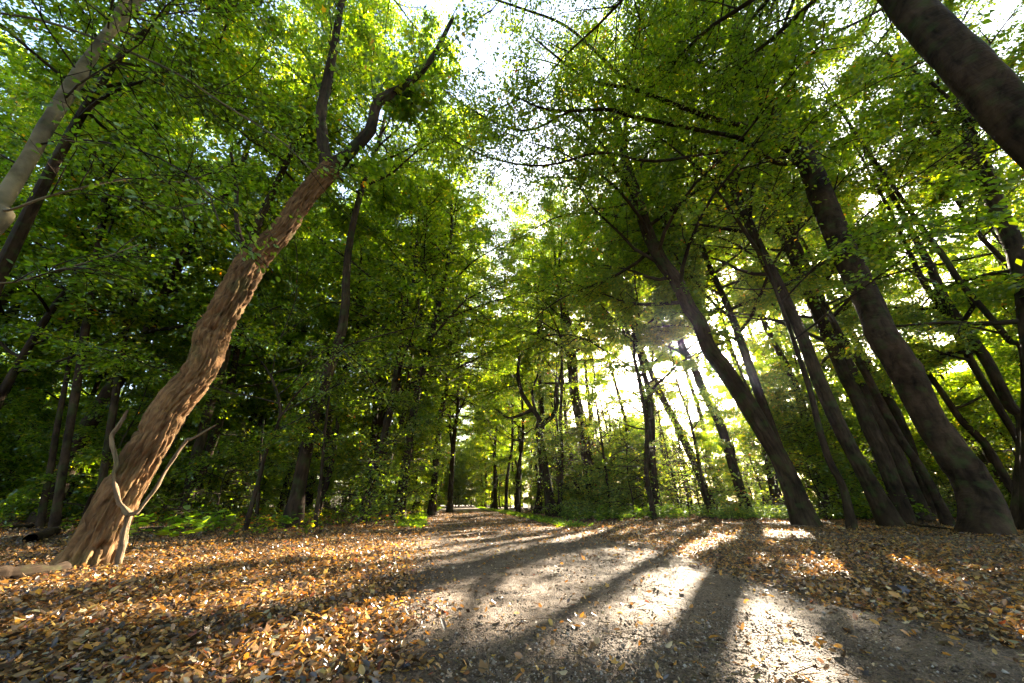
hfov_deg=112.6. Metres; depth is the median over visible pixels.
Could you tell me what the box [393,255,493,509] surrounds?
woodland tree
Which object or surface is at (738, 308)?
crowned tree
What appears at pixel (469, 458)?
woodland tree
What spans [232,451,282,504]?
understorey tree
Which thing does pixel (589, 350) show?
woodland tree
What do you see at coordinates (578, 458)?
understorey tree
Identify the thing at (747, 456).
understorey tree
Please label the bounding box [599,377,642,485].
woodland tree
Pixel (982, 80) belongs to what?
beech tree
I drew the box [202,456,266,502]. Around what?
understorey tree
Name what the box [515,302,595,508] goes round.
woodland tree
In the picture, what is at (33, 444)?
understorey tree
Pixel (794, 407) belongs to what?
understorey tree
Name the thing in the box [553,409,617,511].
understorey tree
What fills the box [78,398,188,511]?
understorey tree
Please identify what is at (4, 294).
woodland tree
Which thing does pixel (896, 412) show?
woodland tree
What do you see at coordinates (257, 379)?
woodland tree
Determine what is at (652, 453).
spreading tree
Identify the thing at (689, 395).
woodland tree
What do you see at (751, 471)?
understorey tree
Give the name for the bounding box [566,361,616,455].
woodland tree
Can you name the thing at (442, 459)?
woodland tree
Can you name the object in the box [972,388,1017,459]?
understorey tree
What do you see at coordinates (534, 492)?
understorey tree
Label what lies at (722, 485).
understorey tree
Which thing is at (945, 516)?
woodland tree
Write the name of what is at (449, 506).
spreading tree
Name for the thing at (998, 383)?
woodland tree
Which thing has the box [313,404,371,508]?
understorey tree
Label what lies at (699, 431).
woodland tree
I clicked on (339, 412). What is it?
young tree
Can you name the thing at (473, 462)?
woodland tree
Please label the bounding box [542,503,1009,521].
ground cover
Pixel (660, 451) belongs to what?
understorey tree
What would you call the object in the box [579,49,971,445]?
spreading tree
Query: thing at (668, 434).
woodland tree
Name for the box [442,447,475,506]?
understorey tree
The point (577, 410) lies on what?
woodland tree
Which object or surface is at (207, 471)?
understorey tree
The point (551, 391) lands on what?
woodland tree
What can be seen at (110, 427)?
woodland tree
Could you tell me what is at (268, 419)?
woodland tree
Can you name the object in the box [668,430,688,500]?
understorey tree
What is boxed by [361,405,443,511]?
understorey tree
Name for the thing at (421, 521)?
verge grass
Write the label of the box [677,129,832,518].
crowned tree
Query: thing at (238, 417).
woodland tree
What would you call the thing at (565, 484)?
understorey tree
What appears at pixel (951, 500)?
understorey tree
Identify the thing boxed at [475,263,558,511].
woodland tree
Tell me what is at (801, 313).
woodland tree
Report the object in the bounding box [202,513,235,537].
seedling
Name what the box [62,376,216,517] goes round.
understorey tree
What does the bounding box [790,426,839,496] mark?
understorey tree
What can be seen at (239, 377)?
woodland tree
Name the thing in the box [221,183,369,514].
woodland tree
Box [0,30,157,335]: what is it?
woodland tree
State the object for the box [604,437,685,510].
understorey tree
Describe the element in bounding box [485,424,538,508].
understorey tree
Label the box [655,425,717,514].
understorey tree
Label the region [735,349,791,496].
woodland tree
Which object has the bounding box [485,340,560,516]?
twisted tree
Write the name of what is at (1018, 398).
understorey tree
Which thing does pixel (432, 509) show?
spreading tree
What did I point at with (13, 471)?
understorey tree
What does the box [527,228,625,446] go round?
crowned tree
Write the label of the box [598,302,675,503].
crowned tree
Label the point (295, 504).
crowned tree
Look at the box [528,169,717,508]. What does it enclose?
woodland tree
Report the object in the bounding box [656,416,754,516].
understorey tree
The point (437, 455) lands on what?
understorey tree
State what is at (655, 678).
path grit
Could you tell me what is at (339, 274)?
crowned tree
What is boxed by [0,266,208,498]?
woodland tree
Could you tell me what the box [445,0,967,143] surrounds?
overhanging tree
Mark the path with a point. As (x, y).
(537, 584)
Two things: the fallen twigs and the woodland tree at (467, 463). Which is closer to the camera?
the fallen twigs
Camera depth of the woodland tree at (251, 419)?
24.63 m
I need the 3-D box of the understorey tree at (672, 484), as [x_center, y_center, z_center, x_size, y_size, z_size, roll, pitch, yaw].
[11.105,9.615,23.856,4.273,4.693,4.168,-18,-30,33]
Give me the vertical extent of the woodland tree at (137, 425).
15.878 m
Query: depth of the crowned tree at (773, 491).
20.34 m
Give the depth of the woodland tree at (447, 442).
48.76 m
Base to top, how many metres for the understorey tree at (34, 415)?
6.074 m
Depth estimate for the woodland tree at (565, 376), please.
30.16 m
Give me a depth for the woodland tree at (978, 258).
24.02 m
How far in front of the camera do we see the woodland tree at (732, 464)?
17.28 m
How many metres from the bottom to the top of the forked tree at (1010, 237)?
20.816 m
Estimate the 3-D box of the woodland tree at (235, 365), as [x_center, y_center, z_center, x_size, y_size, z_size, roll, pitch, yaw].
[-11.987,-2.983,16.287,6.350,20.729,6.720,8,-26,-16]
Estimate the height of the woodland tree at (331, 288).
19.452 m
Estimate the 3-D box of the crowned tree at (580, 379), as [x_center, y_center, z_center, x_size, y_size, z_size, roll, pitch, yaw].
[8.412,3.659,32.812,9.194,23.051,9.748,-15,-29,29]
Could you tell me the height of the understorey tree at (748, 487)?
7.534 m
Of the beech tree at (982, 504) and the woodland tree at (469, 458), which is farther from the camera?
the woodland tree at (469, 458)
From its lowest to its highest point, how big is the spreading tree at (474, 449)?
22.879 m
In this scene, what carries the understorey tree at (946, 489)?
on the forest floor
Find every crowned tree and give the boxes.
[0,0,314,295]
[133,0,411,475]
[235,0,494,528]
[285,155,414,513]
[465,340,510,507]
[477,331,552,493]
[482,196,582,513]
[499,244,582,504]
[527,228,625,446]
[556,234,655,500]
[564,280,628,415]
[570,249,647,502]
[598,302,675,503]
[618,247,725,501]
[675,186,793,505]
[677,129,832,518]
[709,231,781,358]
[717,238,831,370]
[727,225,911,466]
[746,107,954,383]
[775,203,996,482]
[786,190,939,489]
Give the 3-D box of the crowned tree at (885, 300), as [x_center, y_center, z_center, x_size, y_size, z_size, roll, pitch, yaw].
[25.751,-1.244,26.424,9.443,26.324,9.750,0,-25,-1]
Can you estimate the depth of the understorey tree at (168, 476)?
31.07 m
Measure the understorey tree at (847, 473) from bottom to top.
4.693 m
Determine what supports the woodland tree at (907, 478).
on the forest floor
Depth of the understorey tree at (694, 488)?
28.10 m
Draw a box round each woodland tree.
[0,1,335,523]
[0,20,234,528]
[0,29,81,197]
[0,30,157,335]
[0,57,174,364]
[0,59,62,372]
[0,66,219,407]
[0,103,225,436]
[0,197,172,422]
[0,252,159,476]
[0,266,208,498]
[0,348,86,429]
[1,33,218,528]
[1,186,209,402]
[1,215,126,511]
[26,74,247,490]
[31,152,260,518]
[37,337,130,470]
[92,311,201,466]
[98,87,342,523]
[120,247,259,430]
[121,257,301,513]
[133,138,327,520]
[156,141,341,515]
[158,281,287,512]
[160,221,307,510]
[180,240,312,505]
[188,207,343,452]
[194,234,339,513]
[196,353,257,506]
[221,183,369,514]
[232,160,390,512]
[235,234,338,467]
[244,236,393,514]
[246,288,337,513]
[265,120,504,521]
[266,196,412,517]
[276,170,502,490]
[277,352,370,504]
[297,327,371,434]
[299,181,441,444]
[301,334,369,458]
[318,186,535,513]
[322,298,394,500]
[340,205,479,515]
[357,224,517,509]
[366,247,516,449]
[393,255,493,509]
[415,385,460,460]
[417,419,461,505]
[423,399,455,507]
[428,407,463,458]
[436,360,466,505]
[440,363,471,504]
[440,418,453,484]
[457,410,480,486]
[458,398,492,505]
[463,409,525,506]
[464,297,530,508]
[464,389,497,506]
[469,291,551,509]
[470,175,633,509]
[472,355,510,507]
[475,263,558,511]
[476,395,504,506]
[482,290,553,507]
[497,311,568,485]
[514,340,554,483]
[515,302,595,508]
[524,350,574,495]
[525,195,586,511]
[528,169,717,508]
[535,157,771,518]
[543,359,578,474]
[560,292,639,516]
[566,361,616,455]
[569,0,935,527]
[576,213,697,519]
[577,350,632,486]
[578,332,639,491]
[589,0,1023,529]
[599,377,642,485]
[619,387,642,420]
[633,277,736,518]
[640,92,1019,523]
[643,353,704,504]
[648,345,714,514]
[655,363,687,500]
[657,337,729,472]
[679,246,841,457]
[680,402,711,483]
[681,325,758,479]
[702,340,764,506]
[705,279,841,461]
[711,102,955,525]
[714,143,937,521]
[735,320,801,470]
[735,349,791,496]
[743,324,851,501]
[745,271,873,460]
[748,110,1020,493]
[748,301,876,488]
[754,193,962,517]
[771,21,1023,529]
[774,262,921,462]
[778,56,1023,527]
[781,81,1015,445]
[794,0,1023,317]
[809,335,913,463]
[817,45,1023,436]
[867,191,1015,391]
[872,241,1015,499]
[884,126,1023,449]
[887,276,990,454]
[893,166,1023,381]
[913,296,1014,469]
[934,232,1019,436]
[939,231,1021,321]
[961,132,1023,269]
[967,182,1023,299]
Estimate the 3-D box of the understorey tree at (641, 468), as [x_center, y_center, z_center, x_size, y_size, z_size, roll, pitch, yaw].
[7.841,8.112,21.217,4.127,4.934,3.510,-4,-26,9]
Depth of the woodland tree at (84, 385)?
18.96 m
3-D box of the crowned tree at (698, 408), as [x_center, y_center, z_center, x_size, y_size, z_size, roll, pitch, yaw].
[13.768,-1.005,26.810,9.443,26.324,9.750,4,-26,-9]
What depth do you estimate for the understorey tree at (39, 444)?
23.70 m
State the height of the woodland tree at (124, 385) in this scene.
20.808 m
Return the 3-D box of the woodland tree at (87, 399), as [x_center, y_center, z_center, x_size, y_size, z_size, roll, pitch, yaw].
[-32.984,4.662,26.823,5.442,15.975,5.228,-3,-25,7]
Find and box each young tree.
[0,171,532,532]
[191,418,329,526]
[235,374,388,529]
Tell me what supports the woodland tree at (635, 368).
on the forest floor
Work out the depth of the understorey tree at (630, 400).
24.09 m
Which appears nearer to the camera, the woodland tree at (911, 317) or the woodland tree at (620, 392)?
the woodland tree at (911, 317)
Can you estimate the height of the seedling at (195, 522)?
0.428 m
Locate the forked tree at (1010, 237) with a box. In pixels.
[814,0,1023,372]
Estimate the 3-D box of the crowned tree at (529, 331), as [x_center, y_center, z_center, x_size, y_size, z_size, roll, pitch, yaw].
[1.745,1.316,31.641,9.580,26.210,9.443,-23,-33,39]
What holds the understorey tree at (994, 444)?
on the forest floor
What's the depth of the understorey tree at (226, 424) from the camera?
18.68 m
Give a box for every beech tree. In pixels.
[396,0,1018,536]
[551,0,1023,169]
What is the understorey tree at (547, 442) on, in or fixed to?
on the forest floor
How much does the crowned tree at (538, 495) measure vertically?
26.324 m
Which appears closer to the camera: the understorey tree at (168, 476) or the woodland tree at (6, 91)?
the woodland tree at (6, 91)
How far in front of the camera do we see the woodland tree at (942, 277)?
23.40 m
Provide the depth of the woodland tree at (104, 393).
12.60 m
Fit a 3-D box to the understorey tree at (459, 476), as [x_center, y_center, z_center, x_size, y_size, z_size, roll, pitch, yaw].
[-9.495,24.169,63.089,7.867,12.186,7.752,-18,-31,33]
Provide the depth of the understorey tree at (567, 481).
26.75 m
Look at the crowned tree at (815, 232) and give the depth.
23.61 m
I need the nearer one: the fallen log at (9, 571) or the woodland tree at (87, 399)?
the fallen log at (9, 571)
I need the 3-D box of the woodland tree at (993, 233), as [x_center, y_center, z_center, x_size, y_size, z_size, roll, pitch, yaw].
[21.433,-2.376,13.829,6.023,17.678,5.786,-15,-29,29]
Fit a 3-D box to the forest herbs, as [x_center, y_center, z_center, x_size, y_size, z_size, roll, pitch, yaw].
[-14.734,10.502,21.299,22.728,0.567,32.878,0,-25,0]
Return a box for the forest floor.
[0,503,1023,682]
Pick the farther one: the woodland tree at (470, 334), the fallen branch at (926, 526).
the woodland tree at (470, 334)
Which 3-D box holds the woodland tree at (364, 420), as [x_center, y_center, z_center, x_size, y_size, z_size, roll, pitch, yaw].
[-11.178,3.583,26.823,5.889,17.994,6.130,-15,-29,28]
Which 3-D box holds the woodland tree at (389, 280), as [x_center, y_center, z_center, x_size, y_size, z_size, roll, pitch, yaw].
[-5.671,-4.219,17.203,9.363,23.930,8.982,14,-29,-27]
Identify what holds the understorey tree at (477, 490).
on the forest floor
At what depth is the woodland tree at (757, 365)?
19.98 m
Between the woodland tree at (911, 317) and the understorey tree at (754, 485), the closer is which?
the woodland tree at (911, 317)
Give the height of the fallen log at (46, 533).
0.209 m
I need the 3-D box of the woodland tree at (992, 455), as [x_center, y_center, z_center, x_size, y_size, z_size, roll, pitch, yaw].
[16.302,-3.659,15.743,7.410,21.771,6.225,0,-25,0]
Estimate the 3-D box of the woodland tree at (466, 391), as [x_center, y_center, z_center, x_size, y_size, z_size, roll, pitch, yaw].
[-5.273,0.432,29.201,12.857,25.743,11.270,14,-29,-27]
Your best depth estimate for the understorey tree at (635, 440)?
25.91 m
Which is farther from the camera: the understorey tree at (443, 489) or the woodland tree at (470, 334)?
the understorey tree at (443, 489)
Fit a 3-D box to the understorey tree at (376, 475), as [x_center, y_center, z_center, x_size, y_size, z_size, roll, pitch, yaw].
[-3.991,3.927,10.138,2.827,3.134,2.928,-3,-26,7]
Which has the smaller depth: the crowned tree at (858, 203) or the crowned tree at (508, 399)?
the crowned tree at (858, 203)
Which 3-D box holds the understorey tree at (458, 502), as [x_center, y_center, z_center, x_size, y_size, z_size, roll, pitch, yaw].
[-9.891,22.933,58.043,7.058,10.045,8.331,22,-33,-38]
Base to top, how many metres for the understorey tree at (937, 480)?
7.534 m
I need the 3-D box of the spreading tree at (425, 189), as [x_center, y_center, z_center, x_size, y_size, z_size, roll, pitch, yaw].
[-4.276,-3.894,18.945,14.795,24.763,13.069,14,-29,-27]
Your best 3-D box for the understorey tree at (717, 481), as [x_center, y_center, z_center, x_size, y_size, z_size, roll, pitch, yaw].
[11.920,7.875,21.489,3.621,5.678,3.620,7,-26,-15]
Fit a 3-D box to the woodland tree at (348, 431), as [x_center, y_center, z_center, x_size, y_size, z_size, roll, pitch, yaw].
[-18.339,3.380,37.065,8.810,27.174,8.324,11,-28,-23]
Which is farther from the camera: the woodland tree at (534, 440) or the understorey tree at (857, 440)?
the woodland tree at (534, 440)
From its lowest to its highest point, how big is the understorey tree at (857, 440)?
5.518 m
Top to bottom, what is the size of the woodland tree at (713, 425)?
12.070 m
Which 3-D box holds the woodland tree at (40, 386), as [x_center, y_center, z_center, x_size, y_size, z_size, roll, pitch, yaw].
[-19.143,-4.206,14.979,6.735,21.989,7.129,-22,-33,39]
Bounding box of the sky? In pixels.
[0,0,1023,502]
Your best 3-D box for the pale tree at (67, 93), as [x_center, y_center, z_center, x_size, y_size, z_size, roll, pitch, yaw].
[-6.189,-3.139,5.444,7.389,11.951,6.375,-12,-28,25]
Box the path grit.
[381,524,1023,682]
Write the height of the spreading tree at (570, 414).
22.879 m
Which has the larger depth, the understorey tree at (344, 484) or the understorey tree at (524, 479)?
the understorey tree at (524, 479)
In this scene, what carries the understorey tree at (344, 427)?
on the forest floor
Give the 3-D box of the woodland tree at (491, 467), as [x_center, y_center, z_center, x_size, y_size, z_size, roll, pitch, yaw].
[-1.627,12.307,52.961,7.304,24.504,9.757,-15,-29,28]
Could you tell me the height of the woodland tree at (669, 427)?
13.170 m
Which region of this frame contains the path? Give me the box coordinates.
[365,504,1023,682]
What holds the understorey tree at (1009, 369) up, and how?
on the forest floor
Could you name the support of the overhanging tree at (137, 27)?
on the forest floor
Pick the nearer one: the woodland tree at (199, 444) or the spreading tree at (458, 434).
the woodland tree at (199, 444)
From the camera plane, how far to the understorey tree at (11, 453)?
13.97 m
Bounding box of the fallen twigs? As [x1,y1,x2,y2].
[0,519,1023,682]
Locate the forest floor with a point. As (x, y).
(892, 616)
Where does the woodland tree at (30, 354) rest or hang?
on the forest floor
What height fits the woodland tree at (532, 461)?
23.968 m
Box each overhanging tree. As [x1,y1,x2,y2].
[99,0,456,130]
[132,0,243,116]
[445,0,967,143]
[474,0,684,117]
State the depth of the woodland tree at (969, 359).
12.48 m
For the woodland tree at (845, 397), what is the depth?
21.92 m
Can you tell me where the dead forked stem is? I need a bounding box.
[109,410,216,565]
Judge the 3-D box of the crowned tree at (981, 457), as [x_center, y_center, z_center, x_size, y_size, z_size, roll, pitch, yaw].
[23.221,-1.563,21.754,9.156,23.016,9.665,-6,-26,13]
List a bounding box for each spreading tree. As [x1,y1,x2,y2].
[258,99,573,518]
[340,173,571,515]
[384,244,554,512]
[429,304,499,486]
[460,345,537,505]
[473,227,645,497]
[475,312,617,473]
[514,120,812,513]
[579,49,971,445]
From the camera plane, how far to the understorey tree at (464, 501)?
57.36 m
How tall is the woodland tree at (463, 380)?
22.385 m
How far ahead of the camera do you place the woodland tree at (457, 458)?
50.84 m
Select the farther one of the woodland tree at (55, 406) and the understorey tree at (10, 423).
the woodland tree at (55, 406)
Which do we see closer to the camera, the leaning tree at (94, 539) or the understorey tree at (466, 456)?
the leaning tree at (94, 539)
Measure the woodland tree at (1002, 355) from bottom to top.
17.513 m
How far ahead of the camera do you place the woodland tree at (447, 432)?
51.84 m
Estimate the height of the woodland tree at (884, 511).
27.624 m
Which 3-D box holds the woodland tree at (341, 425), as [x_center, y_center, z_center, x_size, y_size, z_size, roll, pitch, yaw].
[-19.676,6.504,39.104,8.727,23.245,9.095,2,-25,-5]
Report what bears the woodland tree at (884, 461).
on the forest floor
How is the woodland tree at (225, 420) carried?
on the forest floor
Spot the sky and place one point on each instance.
(1004, 6)
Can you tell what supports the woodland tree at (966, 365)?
on the forest floor
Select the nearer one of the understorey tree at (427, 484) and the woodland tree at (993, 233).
the woodland tree at (993, 233)
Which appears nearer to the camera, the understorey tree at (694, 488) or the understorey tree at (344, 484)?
the understorey tree at (344, 484)
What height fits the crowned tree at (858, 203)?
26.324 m
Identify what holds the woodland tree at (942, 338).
on the forest floor
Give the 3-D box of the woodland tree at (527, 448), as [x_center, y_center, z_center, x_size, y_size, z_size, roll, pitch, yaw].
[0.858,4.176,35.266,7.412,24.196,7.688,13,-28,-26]
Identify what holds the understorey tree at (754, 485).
on the forest floor
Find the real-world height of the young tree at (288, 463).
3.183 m
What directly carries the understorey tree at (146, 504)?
on the forest floor
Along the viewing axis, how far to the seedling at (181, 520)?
6.34 m
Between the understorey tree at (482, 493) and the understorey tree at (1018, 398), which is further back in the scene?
the understorey tree at (482, 493)
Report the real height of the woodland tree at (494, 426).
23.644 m
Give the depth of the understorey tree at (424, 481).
26.85 m
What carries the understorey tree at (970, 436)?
on the forest floor
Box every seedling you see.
[130,513,156,546]
[154,515,209,542]
[163,505,226,539]
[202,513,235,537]
[277,513,302,529]
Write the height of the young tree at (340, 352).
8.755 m
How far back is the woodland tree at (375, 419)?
20.20 m
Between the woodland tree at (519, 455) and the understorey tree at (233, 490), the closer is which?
the understorey tree at (233, 490)
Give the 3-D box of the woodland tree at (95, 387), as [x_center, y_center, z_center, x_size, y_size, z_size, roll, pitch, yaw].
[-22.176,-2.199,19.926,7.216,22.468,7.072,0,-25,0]
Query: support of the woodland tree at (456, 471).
on the forest floor
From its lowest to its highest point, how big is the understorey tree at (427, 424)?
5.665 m
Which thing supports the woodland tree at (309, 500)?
on the forest floor
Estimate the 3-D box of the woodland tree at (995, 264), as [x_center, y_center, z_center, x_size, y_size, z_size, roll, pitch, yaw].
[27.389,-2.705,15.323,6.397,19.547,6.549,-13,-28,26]
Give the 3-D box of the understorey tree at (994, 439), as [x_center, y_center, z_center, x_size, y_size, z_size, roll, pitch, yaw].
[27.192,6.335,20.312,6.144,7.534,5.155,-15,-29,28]
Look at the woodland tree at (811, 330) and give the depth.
19.71 m
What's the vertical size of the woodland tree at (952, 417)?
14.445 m
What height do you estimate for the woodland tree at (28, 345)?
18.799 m
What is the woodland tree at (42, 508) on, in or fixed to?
on the forest floor
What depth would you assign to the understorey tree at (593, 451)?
21.75 m
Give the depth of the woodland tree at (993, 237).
25.73 m
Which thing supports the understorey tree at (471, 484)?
on the forest floor
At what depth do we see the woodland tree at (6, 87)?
17.76 m
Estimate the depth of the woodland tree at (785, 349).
19.72 m
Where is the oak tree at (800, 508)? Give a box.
[466,0,899,527]
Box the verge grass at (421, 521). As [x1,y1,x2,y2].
[394,506,593,527]
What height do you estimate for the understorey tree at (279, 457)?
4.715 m
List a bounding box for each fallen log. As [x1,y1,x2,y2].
[0,561,71,581]
[21,522,78,541]
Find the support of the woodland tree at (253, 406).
on the forest floor
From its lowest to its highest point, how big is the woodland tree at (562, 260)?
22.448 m
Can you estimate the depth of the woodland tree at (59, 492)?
10.87 m
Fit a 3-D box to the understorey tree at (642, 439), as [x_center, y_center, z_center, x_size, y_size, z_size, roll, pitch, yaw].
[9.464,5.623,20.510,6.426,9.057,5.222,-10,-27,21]
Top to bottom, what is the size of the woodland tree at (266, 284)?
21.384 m
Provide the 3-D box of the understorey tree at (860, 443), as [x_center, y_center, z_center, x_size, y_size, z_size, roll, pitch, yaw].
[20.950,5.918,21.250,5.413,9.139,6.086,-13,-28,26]
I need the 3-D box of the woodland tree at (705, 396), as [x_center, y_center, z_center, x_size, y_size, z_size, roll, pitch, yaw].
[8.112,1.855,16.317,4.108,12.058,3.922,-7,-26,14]
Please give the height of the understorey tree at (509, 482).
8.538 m
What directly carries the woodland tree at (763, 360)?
on the forest floor
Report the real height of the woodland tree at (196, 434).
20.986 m
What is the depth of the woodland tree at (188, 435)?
26.61 m
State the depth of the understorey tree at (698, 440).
34.24 m
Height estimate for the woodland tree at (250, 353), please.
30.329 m
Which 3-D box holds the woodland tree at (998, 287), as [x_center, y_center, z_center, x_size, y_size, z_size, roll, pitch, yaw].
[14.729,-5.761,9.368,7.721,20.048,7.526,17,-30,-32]
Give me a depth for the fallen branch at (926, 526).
8.56 m
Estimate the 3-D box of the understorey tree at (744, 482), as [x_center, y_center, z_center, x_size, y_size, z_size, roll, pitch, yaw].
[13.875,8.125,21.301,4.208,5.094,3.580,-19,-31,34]
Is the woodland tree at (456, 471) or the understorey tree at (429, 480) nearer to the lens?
the understorey tree at (429, 480)
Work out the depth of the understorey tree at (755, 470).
29.36 m
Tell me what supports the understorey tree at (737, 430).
on the forest floor
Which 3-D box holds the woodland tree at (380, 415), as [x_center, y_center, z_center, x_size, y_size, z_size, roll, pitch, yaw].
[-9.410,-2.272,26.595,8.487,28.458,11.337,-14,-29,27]
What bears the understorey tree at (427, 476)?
on the forest floor
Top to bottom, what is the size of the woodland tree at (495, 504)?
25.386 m
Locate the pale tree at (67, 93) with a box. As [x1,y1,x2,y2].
[0,0,377,318]
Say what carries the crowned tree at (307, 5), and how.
on the forest floor
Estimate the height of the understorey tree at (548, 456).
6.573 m
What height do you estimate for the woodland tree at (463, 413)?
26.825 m
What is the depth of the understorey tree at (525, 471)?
36.03 m
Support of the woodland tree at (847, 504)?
on the forest floor
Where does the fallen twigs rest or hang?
on the forest floor
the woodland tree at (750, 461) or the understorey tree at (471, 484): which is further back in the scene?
the understorey tree at (471, 484)
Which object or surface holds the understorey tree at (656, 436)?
on the forest floor
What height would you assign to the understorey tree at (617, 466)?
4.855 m
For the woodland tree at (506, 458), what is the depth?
29.77 m
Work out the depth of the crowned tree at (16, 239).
9.55 m
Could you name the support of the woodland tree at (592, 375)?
on the forest floor
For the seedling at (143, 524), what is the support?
on the forest floor
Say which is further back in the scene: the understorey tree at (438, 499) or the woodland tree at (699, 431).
the woodland tree at (699, 431)
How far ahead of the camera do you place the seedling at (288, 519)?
7.78 m
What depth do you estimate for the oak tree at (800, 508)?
11.41 m
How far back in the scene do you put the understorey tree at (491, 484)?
57.44 m
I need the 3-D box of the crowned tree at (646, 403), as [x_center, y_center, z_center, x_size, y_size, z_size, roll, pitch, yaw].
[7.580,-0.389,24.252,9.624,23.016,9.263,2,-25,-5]
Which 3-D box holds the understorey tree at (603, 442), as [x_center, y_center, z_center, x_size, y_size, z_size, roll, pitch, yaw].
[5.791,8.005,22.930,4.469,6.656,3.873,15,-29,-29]
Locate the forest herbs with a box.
[0,505,425,536]
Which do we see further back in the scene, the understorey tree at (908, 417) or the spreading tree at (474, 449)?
the spreading tree at (474, 449)
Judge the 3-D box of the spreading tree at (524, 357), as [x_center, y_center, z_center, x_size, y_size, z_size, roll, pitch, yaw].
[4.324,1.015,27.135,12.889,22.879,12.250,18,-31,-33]
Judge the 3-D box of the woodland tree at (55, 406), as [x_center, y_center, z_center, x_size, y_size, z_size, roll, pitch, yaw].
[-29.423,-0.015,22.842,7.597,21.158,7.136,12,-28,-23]
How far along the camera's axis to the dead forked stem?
3.77 m
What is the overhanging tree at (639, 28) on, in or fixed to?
on the forest floor
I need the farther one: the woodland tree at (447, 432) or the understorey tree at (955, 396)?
the woodland tree at (447, 432)
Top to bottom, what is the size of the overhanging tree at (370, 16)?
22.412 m
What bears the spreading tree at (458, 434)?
on the forest floor
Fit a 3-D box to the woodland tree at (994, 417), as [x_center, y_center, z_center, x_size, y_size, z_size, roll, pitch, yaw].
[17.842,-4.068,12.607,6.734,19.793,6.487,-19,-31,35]
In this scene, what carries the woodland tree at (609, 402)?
on the forest floor
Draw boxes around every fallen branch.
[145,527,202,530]
[781,525,814,526]
[906,523,952,530]
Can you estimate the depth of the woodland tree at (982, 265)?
17.64 m
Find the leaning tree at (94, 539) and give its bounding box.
[49,0,484,569]
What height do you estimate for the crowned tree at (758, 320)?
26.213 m
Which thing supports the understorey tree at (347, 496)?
on the forest floor
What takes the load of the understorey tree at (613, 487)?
on the forest floor
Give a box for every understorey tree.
[0,348,196,523]
[0,354,71,500]
[0,377,163,518]
[0,383,50,489]
[0,402,43,480]
[0,407,75,485]
[0,430,48,514]
[0,438,111,509]
[23,407,182,514]
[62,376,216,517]
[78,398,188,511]
[139,411,283,520]
[157,434,204,506]
[158,432,245,512]
[159,414,250,507]
[163,408,258,512]
[195,452,269,514]
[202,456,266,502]
[220,415,298,508]
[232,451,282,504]
[237,431,335,516]
[261,409,333,498]
[285,423,354,502]
[309,438,368,511]
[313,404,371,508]
[314,423,422,527]
[322,468,372,516]
[346,375,457,518]
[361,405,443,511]
[362,385,451,510]
[362,444,437,504]
[387,402,446,503]
[389,416,447,510]
[408,454,439,509]
[410,446,444,508]
[438,444,448,496]
[440,440,478,506]
[440,446,470,504]
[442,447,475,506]
[446,445,488,506]
[459,443,477,506]
[466,426,522,507]
[471,454,500,506]
[473,452,513,504]
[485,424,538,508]
[485,444,525,507]
[503,417,538,508]
[515,406,612,517]
[521,455,534,505]
[522,435,578,499]
[528,412,579,506]
[528,481,544,506]
[532,438,611,511]
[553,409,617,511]
[553,454,583,503]
[554,417,618,506]
[563,416,621,500]
[573,413,624,494]
[580,416,686,516]
[592,436,643,506]
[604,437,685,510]
[609,418,664,502]
[612,395,689,502]
[618,398,683,499]
[618,432,670,503]
[621,372,734,507]
[634,419,693,505]
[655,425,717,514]
[655,448,701,505]
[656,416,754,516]
[657,421,696,502]
[668,425,732,506]
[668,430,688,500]
[670,405,726,496]
[681,466,712,503]
[692,455,759,505]
[703,415,783,505]
[706,430,779,508]
[710,372,848,511]
[719,419,781,506]
[724,408,766,492]
[727,406,768,495]
[728,460,780,504]
[744,351,937,521]
[746,404,912,519]
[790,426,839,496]
[809,380,961,511]
[810,443,885,498]
[814,373,938,497]
[814,398,886,507]
[858,406,1009,505]
[879,349,1011,497]
[905,424,1009,510]
[906,387,1011,484]
[910,390,1012,485]
[933,371,1020,500]
[943,368,1011,480]
[956,355,1019,462]
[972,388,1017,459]
[986,437,1012,503]
[988,385,1020,419]
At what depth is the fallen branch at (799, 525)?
8.48 m
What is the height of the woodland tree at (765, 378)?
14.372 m
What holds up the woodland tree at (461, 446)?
on the forest floor
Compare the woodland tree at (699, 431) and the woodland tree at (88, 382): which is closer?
the woodland tree at (88, 382)
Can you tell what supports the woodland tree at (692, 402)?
on the forest floor
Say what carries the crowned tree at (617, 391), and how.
on the forest floor
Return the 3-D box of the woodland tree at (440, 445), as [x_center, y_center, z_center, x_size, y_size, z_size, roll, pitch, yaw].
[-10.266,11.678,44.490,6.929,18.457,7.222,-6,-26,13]
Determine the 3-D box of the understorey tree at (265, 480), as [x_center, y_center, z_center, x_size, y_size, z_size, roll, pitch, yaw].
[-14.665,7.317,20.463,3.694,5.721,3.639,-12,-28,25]
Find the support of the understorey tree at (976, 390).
on the forest floor
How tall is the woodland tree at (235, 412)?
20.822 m
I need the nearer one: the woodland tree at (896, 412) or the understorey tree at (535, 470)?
the woodland tree at (896, 412)
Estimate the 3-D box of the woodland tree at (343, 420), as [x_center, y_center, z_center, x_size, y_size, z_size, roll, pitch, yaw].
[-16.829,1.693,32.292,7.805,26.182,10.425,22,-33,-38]
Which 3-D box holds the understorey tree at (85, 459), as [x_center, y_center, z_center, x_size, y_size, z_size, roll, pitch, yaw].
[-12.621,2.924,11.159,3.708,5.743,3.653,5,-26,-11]
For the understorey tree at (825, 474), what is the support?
on the forest floor
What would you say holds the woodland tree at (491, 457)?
on the forest floor

